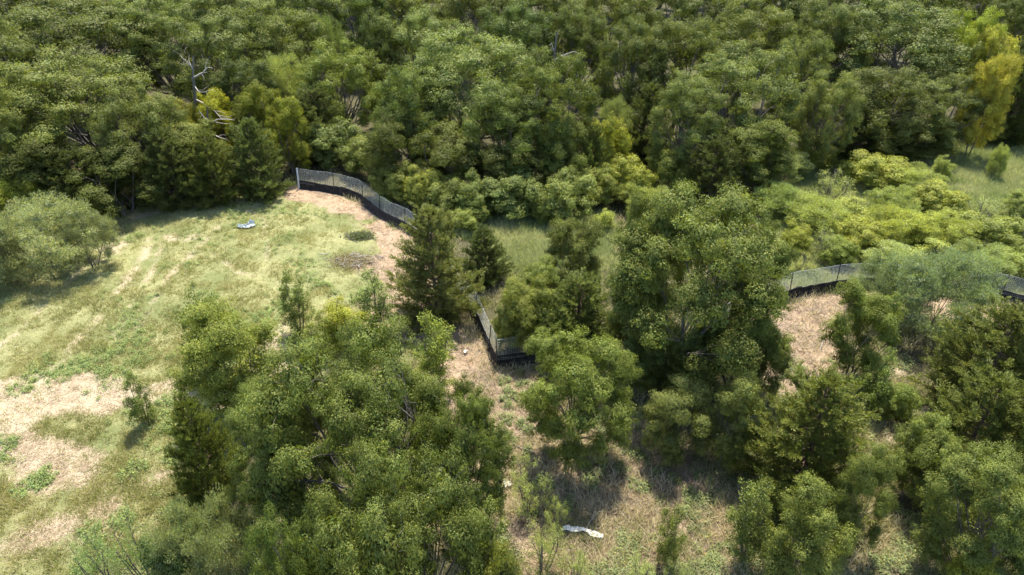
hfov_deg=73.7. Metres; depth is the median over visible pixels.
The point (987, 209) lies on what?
shrub
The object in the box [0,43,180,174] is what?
oak tree
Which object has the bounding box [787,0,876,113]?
oak tree
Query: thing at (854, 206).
shrub
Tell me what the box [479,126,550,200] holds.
oak tree
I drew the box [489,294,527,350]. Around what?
bush
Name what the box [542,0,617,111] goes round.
oak tree
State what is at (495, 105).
oak tree
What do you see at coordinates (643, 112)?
cedar tree
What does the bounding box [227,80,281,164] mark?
oak tree
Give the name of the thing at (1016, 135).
cedar tree
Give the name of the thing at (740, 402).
oak tree
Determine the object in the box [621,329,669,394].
bush
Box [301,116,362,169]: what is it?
bush
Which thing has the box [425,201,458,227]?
shrub
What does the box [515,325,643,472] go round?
oak tree
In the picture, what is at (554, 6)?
oak tree
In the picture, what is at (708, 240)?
oak tree
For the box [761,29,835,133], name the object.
oak tree
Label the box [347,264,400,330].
sapling
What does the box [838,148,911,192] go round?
shrub
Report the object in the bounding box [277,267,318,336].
sapling
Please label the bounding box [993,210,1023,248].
shrub
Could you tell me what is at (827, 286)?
silt fence
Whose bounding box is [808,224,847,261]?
shrub
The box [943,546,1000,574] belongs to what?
bush
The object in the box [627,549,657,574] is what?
wispy bush
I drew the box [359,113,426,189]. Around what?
oak tree
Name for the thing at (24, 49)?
oak tree
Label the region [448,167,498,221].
bush
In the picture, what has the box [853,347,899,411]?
oak tree
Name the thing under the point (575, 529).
plastic sheet
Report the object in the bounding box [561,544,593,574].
wispy bush
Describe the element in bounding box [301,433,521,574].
oak tree
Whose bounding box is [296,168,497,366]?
silt fence
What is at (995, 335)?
cedar tree
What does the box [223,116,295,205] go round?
cedar tree
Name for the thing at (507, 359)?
silt fence
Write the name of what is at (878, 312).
oak tree
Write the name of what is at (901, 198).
shrub
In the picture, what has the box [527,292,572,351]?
bush
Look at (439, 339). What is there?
sapling
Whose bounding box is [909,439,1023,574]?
oak tree
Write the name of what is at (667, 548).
sapling
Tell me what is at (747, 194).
shrub
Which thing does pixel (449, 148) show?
oak tree
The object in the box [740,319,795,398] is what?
oak tree
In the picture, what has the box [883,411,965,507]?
oak tree
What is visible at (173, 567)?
bush
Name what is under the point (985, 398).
cedar tree
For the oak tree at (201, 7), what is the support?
on the ground at (148, 262)
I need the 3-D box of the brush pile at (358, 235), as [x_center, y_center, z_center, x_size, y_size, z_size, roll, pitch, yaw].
[-8.791,-2.998,39.119,2.285,0.395,1.651,-10,33,-16]
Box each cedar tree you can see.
[132,125,212,212]
[157,388,251,517]
[182,128,249,211]
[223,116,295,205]
[280,84,348,165]
[381,201,491,335]
[458,222,515,291]
[530,266,621,362]
[566,123,611,199]
[620,79,678,167]
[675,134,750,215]
[725,359,883,537]
[830,97,900,169]
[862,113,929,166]
[882,356,1023,533]
[895,293,1023,436]
[964,289,1023,389]
[981,59,1023,147]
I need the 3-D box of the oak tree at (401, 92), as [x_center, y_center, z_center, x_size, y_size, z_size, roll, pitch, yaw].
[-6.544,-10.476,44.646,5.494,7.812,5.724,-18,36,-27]
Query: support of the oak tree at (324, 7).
on the ground at (148, 262)
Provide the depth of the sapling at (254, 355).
24.97 m
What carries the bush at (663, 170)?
on the ground at (148, 262)
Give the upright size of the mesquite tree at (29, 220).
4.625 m
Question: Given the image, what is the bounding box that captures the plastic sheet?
[562,525,602,538]
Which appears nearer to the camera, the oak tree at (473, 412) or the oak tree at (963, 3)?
the oak tree at (473, 412)
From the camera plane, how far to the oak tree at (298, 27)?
53.79 m
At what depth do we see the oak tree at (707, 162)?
40.42 m
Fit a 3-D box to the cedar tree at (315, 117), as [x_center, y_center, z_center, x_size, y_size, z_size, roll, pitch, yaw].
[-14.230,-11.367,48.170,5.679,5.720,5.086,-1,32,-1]
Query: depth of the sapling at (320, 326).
28.69 m
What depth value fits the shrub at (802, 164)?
44.99 m
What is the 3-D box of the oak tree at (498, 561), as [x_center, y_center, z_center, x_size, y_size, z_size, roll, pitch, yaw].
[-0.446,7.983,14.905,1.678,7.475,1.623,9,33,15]
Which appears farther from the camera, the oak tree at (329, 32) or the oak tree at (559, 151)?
the oak tree at (329, 32)
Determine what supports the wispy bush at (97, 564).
on the ground at (148, 262)
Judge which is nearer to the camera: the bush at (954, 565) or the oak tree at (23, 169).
the bush at (954, 565)
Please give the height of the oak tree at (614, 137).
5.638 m
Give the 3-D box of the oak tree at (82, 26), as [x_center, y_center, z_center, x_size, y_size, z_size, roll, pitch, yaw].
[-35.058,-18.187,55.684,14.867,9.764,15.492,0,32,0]
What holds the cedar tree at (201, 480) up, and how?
on the ground at (148, 262)
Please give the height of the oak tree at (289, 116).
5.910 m
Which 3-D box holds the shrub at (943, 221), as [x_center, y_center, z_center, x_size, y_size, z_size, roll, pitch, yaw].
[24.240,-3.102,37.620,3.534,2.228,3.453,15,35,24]
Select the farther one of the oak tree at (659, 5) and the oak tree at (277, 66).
the oak tree at (659, 5)
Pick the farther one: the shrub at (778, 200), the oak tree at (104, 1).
the oak tree at (104, 1)
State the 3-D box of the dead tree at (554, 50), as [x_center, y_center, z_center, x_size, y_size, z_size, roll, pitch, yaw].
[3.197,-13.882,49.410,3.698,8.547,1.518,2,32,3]
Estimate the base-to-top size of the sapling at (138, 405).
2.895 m
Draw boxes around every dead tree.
[163,51,231,119]
[197,106,232,155]
[543,32,576,134]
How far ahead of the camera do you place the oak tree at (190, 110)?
45.07 m
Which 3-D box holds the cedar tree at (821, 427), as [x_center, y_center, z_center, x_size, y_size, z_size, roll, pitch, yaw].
[9.574,4.750,21.828,4.940,5.478,5.038,-5,32,-8]
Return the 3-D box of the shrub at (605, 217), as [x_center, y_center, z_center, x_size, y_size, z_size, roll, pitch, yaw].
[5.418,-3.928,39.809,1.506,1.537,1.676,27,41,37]
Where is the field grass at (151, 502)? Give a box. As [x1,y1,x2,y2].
[0,186,446,574]
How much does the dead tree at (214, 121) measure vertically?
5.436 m
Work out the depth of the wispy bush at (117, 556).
18.55 m
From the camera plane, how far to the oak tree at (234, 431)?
19.19 m
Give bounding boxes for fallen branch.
[511,443,560,458]
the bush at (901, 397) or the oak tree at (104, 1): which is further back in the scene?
the oak tree at (104, 1)
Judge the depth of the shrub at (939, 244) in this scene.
35.58 m
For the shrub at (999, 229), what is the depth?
36.51 m
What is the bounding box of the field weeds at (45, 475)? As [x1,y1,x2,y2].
[0,201,408,574]
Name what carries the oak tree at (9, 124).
on the ground at (148, 262)
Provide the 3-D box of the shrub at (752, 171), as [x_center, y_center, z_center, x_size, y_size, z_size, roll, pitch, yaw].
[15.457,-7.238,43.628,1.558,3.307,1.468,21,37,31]
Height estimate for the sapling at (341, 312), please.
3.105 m
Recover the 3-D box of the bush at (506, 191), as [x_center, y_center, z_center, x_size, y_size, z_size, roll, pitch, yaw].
[-0.076,-5.491,40.740,4.172,3.215,4.173,-19,36,-28]
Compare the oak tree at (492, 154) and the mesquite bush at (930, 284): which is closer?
the mesquite bush at (930, 284)
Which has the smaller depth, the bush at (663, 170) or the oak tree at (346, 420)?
the oak tree at (346, 420)
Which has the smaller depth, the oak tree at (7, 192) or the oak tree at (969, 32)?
the oak tree at (7, 192)
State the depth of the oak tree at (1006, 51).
50.89 m
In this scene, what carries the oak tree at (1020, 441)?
on the ground at (148, 262)
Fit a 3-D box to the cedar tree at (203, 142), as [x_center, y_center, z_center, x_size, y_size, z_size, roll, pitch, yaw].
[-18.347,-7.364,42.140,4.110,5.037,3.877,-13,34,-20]
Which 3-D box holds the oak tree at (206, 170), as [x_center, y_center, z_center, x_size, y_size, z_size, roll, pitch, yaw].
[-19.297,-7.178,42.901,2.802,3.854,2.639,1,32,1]
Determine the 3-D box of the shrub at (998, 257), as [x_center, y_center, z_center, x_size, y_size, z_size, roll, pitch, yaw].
[23.587,-1.169,34.522,3.443,2.200,3.184,20,37,30]
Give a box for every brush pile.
[317,250,383,271]
[340,230,376,242]
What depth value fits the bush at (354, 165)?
45.54 m
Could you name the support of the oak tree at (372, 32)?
on the ground at (148, 262)
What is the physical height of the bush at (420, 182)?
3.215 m
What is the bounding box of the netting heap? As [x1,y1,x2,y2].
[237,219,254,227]
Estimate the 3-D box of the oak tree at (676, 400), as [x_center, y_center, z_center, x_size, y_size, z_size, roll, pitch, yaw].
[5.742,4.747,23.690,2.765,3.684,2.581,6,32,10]
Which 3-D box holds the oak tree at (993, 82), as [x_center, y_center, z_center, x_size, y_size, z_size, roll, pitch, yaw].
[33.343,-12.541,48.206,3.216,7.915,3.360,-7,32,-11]
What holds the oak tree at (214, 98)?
on the ground at (148, 262)
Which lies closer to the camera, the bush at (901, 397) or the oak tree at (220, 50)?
the bush at (901, 397)
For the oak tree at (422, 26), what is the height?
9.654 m
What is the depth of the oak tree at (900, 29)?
51.19 m
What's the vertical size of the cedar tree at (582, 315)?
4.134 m
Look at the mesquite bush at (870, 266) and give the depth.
31.45 m
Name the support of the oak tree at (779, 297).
on the ground at (148, 262)
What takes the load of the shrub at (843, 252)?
on the ground at (148, 262)
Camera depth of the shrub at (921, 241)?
36.67 m
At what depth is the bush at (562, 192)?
39.46 m
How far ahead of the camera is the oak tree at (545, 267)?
30.34 m
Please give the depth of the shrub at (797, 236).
36.48 m
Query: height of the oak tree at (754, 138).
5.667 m
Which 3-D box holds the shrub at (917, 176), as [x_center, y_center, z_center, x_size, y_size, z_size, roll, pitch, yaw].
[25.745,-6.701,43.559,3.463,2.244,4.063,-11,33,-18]
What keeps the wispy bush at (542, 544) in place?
on the ground at (148, 262)
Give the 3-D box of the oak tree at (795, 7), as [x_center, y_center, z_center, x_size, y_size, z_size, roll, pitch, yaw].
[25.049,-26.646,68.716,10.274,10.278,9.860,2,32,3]
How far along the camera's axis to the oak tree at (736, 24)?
54.87 m
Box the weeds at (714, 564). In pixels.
[493,354,1012,574]
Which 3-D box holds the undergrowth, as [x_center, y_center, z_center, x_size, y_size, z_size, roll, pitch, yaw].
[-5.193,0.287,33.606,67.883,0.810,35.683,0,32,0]
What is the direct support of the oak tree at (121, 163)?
on the ground at (148, 262)
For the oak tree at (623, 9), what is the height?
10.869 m
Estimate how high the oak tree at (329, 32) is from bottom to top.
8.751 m
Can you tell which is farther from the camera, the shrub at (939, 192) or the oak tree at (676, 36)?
the oak tree at (676, 36)
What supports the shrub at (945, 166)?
on the ground at (148, 262)
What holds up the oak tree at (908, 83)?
on the ground at (148, 262)
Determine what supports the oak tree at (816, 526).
on the ground at (148, 262)
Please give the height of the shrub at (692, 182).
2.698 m
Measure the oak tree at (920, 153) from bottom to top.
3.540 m
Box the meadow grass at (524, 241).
[450,132,1023,299]
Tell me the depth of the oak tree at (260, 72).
47.98 m
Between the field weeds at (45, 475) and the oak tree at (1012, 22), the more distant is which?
the oak tree at (1012, 22)
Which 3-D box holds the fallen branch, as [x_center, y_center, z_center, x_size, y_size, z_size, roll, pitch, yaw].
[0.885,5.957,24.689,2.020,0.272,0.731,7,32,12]
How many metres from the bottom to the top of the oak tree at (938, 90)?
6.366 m
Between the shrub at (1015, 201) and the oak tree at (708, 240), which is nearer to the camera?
the oak tree at (708, 240)
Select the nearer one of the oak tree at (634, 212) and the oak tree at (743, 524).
the oak tree at (743, 524)
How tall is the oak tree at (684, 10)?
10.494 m
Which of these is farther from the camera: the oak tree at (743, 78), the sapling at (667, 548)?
the oak tree at (743, 78)
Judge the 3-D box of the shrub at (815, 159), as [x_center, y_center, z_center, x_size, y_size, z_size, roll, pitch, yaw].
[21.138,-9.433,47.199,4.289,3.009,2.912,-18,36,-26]
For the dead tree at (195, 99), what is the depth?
45.07 m
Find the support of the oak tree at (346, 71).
on the ground at (148, 262)
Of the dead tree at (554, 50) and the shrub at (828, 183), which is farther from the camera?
the dead tree at (554, 50)
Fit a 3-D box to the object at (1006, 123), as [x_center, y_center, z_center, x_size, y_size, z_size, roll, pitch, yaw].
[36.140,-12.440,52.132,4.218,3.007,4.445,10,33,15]
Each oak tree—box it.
[0,0,71,49]
[0,0,169,107]
[0,16,44,148]
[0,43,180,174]
[0,73,68,177]
[0,130,81,203]
[0,141,53,186]
[0,173,46,215]
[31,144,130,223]
[55,0,178,50]
[63,140,166,218]
[86,82,190,180]
[109,0,202,101]
[150,5,283,109]
[150,117,233,180]
[152,0,279,69]
[164,293,283,419]
[165,97,200,146]
[185,145,225,196]
[190,87,239,153]
[206,59,295,134]
[221,377,349,526]
[226,0,338,93]
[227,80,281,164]
[230,309,452,563]
[241,500,349,574]
[249,50,310,141]
[262,94,313,174]
[269,0,351,77]
[293,37,386,126]
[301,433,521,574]
[311,13,350,93]
[316,0,394,63]
[354,8,415,105]
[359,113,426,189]
[366,64,449,164]
[367,4,470,105]
[372,0,449,62]
[402,23,545,141]
[403,370,518,543]
[406,119,486,194]
[428,0,514,82]
[457,77,548,179]
[467,0,564,91]
[469,538,522,574]
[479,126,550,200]
[498,271,557,350]
[504,1,543,12]
[505,46,602,175]
[506,254,562,314]
[509,0,580,67]
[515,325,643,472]
[534,111,587,194]
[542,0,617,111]
[542,213,605,291]
[575,0,663,78]
[586,111,634,165]
[593,13,672,122]
[596,93,639,140]
[602,177,790,397]
[603,186,692,344]
[632,15,726,135]
[637,0,732,65]
[640,373,716,467]
[644,67,730,171]
[652,0,671,14]
[678,37,808,154]
[694,368,767,473]
[698,217,801,384]
[702,0,802,111]
[714,0,810,51]
[716,114,800,198]
[724,476,774,568]
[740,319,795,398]
[760,468,861,574]
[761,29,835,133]
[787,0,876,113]
[787,0,886,51]
[788,68,866,170]
[816,277,908,380]
[827,0,988,108]
[828,441,906,555]
[829,63,939,154]
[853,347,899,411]
[869,0,962,65]
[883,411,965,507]
[886,66,988,146]
[891,114,964,163]
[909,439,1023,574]
[925,4,1007,112]
[933,0,978,8]
[949,0,1019,50]
[950,25,1021,129]
[954,53,1023,154]
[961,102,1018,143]
[971,0,1023,73]
[985,387,1023,487]
[1012,35,1023,130]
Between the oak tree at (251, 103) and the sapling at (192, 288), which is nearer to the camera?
the sapling at (192, 288)
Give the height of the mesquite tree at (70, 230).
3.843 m
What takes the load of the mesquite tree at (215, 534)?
on the ground at (148, 262)
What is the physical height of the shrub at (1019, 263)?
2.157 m
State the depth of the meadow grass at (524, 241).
40.56 m
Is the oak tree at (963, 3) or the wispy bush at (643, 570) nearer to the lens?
the wispy bush at (643, 570)
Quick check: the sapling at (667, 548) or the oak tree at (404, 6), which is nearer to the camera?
the sapling at (667, 548)
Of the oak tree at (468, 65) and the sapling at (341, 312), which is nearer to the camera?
the sapling at (341, 312)
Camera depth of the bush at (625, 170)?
41.87 m
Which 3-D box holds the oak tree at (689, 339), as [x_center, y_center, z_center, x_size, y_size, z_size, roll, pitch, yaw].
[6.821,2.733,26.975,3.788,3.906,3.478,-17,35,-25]
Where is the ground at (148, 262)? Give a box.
[0,0,1023,574]
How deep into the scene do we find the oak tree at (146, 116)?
40.57 m
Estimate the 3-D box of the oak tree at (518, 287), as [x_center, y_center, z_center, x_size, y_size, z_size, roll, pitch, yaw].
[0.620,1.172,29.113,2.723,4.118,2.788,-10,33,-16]
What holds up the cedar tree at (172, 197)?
on the ground at (148, 262)
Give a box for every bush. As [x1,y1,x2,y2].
[65,517,134,574]
[102,498,160,574]
[136,518,208,574]
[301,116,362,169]
[339,135,393,175]
[368,159,415,204]
[400,161,449,206]
[420,174,468,220]
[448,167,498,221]
[475,164,545,218]
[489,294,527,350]
[507,450,555,520]
[518,510,568,574]
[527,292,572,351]
[529,191,555,225]
[536,164,597,227]
[541,495,571,528]
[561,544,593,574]
[573,162,618,209]
[609,152,658,202]
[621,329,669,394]
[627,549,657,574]
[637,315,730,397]
[646,145,697,192]
[661,555,693,574]
[847,248,928,318]
[870,244,1010,349]
[875,382,924,424]
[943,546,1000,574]
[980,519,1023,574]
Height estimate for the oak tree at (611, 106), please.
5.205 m
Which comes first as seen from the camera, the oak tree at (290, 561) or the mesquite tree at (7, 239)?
the oak tree at (290, 561)
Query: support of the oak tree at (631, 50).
on the ground at (148, 262)
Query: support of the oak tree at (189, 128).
on the ground at (148, 262)
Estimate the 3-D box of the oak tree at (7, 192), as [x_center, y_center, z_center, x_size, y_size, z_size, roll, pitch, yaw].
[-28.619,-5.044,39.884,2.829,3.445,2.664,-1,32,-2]
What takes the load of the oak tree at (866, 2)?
on the ground at (148, 262)
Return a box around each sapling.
[121,369,158,427]
[171,278,235,375]
[221,340,291,425]
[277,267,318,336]
[299,309,341,355]
[318,295,369,353]
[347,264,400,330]
[408,309,457,393]
[654,501,687,572]
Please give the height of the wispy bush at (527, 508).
2.620 m
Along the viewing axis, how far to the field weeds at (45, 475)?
28.59 m
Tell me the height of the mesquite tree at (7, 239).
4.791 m
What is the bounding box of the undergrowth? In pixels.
[4,159,1023,574]
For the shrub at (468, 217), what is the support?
on the ground at (148, 262)
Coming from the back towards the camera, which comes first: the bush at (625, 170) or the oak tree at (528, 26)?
the oak tree at (528, 26)
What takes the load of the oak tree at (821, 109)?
on the ground at (148, 262)
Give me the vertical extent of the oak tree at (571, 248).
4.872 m
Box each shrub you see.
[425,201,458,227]
[447,199,491,231]
[591,208,616,230]
[616,178,670,211]
[671,165,719,199]
[725,189,759,223]
[741,155,768,191]
[751,180,802,220]
[765,151,815,182]
[779,219,813,255]
[783,190,851,234]
[789,251,816,274]
[792,131,843,168]
[806,167,855,200]
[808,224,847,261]
[818,234,861,267]
[833,195,879,222]
[835,214,888,257]
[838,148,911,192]
[859,203,939,254]
[860,239,929,272]
[863,183,922,218]
[883,160,950,197]
[895,218,939,250]
[910,236,969,278]
[911,179,972,217]
[923,207,987,248]
[930,154,956,179]
[945,237,1018,287]
[952,210,1023,254]
[965,195,1012,220]
[985,142,1011,178]
[989,244,1023,284]
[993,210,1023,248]
[995,189,1023,217]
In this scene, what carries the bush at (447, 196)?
on the ground at (148, 262)
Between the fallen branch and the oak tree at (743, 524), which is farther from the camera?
the fallen branch
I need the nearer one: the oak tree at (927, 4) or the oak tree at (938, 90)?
the oak tree at (938, 90)
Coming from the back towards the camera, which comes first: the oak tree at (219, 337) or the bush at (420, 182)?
the bush at (420, 182)
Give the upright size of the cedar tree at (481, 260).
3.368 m
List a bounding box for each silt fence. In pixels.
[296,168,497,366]
[496,330,557,367]
[724,264,1023,329]
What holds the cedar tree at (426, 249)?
on the ground at (148, 262)
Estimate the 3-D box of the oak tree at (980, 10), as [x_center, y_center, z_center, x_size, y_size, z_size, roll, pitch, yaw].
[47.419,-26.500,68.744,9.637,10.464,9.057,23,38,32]
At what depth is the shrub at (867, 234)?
36.46 m
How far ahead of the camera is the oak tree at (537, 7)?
89.97 m
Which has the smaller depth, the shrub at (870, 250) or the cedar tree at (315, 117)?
the shrub at (870, 250)
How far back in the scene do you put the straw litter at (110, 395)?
24.54 m
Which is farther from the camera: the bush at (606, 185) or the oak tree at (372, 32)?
the oak tree at (372, 32)
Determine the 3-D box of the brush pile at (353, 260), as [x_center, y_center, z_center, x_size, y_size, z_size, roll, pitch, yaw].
[-8.774,-1.514,36.627,3.712,0.413,2.497,0,32,0]
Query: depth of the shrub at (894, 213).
36.80 m
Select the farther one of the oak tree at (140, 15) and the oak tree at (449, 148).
the oak tree at (140, 15)
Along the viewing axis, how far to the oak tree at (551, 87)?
41.95 m
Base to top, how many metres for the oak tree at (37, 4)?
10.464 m
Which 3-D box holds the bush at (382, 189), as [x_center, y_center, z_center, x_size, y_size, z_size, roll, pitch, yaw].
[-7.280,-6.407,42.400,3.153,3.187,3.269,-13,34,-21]
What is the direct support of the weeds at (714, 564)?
on the ground at (148, 262)
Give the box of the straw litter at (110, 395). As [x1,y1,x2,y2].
[0,187,1002,574]
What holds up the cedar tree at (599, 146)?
on the ground at (148, 262)
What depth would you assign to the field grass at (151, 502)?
29.90 m
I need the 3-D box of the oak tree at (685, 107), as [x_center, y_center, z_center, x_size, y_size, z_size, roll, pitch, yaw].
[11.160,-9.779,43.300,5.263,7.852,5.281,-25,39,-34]
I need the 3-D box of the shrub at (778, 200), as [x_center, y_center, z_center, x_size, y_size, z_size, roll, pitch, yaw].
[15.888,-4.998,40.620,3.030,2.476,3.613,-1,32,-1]
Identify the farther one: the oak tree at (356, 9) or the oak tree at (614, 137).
the oak tree at (356, 9)
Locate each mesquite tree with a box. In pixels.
[0,189,110,287]
[0,211,29,276]
[49,208,121,270]
[147,483,264,574]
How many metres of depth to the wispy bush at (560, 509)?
21.49 m
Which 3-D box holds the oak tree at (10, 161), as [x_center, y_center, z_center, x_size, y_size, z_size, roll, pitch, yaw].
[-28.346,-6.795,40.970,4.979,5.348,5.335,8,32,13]
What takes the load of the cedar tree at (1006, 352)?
on the ground at (148, 262)
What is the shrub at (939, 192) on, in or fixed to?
on the ground at (148, 262)
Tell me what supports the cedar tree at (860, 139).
on the ground at (148, 262)
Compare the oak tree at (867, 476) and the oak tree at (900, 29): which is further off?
the oak tree at (900, 29)
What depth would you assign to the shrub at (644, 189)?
41.17 m
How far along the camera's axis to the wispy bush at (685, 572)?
19.34 m
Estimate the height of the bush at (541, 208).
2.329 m
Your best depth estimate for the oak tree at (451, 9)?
61.66 m
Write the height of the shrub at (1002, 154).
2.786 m
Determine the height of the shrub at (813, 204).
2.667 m
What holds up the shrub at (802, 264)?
on the ground at (148, 262)
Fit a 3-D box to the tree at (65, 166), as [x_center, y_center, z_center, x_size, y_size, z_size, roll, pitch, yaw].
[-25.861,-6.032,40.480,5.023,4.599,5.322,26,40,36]
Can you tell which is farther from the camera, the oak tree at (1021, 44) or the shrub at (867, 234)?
the oak tree at (1021, 44)

